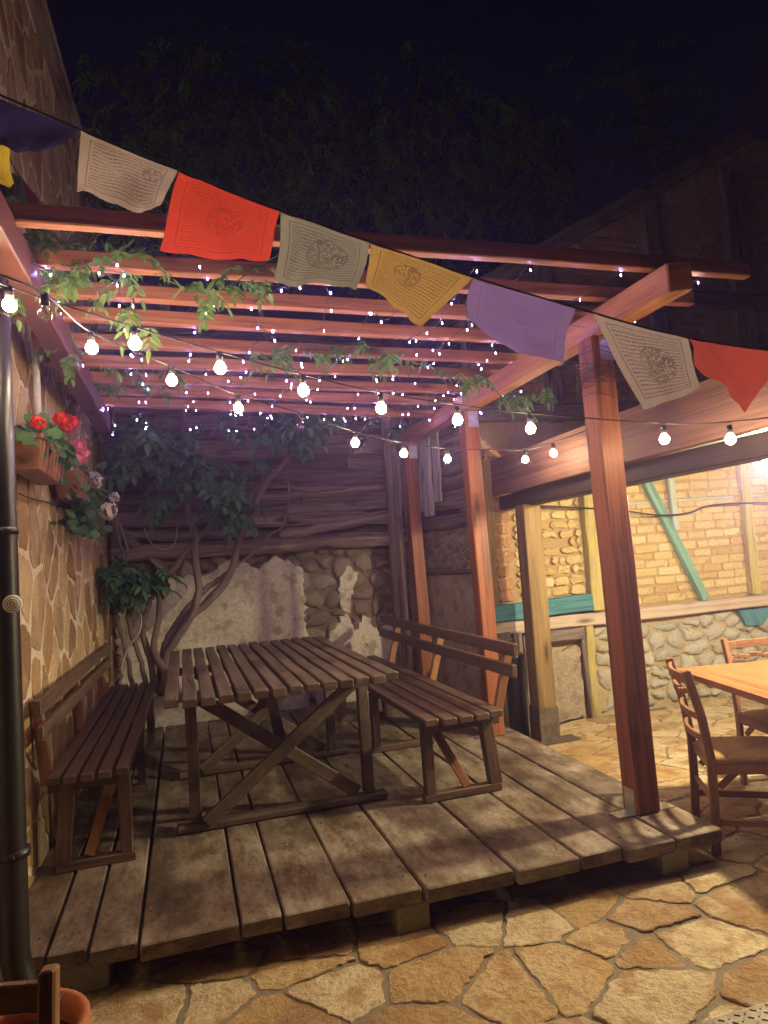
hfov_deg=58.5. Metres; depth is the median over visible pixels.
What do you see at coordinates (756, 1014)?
steel plate
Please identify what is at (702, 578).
brick barn
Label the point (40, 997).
dining chair
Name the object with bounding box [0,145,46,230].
prayer flag string
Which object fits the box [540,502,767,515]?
wall cable
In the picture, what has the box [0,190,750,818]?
pergola
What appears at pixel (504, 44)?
sky
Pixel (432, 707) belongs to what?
slatted bench
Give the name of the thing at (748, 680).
dining table
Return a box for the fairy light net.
[31,261,695,434]
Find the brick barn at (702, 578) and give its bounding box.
[449,125,767,722]
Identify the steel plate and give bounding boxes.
[698,1001,767,1023]
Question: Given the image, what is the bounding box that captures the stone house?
[0,0,114,981]
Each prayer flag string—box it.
[0,94,767,411]
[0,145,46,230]
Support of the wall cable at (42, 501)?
attached to the stone house
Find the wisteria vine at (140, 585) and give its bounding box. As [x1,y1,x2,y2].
[90,400,426,696]
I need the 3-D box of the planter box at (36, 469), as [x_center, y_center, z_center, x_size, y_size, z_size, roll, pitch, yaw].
[-1.631,-0.237,3.225,0.164,0.153,0.612,-3,-4,-17]
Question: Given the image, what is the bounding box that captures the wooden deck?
[0,699,722,993]
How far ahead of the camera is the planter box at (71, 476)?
3.92 m
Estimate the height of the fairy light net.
0.512 m
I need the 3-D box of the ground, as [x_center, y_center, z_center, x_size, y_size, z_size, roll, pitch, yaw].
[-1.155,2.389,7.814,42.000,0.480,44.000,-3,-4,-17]
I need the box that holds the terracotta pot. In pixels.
[0,988,89,1023]
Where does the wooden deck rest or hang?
on the stone paving
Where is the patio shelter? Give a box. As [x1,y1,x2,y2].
[490,378,767,744]
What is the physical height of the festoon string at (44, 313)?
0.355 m
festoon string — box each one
[0,274,585,462]
[0,283,767,443]
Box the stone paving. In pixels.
[37,697,767,1023]
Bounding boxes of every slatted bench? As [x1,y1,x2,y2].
[29,643,157,873]
[338,615,517,803]
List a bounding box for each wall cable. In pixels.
[18,493,70,510]
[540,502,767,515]
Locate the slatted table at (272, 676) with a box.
[164,636,397,835]
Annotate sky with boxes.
[46,0,767,515]
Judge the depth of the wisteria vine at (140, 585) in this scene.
5.71 m
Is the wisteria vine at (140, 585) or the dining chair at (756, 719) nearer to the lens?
the dining chair at (756, 719)
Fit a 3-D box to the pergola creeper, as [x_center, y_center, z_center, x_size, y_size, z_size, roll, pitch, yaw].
[-0.201,-1.048,3.798,3.418,0.877,2.103,-3,-4,-17]
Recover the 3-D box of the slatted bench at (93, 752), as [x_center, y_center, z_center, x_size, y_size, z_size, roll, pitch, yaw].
[-1.744,1.359,4.396,0.442,0.807,2.685,-3,-4,-16]
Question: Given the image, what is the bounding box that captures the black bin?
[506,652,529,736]
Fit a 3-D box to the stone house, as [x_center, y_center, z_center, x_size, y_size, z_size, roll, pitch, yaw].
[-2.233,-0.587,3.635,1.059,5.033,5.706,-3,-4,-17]
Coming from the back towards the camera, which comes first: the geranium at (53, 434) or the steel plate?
the geranium at (53, 434)
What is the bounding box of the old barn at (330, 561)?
[98,294,529,742]
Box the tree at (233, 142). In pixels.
[70,20,580,343]
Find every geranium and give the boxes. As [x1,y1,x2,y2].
[14,412,79,467]
[25,419,91,475]
[50,462,119,541]
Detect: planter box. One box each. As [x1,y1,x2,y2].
[14,433,65,484]
[56,470,97,506]
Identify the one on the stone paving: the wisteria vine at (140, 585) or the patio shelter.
the patio shelter
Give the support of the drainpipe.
attached to the stone house
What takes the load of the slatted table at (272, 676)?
on the wooden deck
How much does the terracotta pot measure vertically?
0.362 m
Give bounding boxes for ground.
[157,696,731,786]
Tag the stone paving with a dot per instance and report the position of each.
(622, 941)
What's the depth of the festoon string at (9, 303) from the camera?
2.80 m
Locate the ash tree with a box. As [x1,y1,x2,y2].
[537,35,725,184]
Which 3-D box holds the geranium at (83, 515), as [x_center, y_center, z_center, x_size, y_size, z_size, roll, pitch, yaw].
[-1.872,-0.110,4.223,0.398,0.566,1.671,-3,-4,-17]
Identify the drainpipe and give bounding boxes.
[0,183,37,982]
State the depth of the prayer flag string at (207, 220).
2.13 m
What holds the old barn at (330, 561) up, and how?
on the ground
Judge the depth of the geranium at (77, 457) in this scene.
3.62 m
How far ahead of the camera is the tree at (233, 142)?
6.71 m
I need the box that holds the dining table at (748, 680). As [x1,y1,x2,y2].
[677,660,767,704]
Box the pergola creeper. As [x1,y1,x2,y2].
[4,193,559,422]
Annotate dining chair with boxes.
[0,963,59,1023]
[665,657,767,855]
[720,637,767,784]

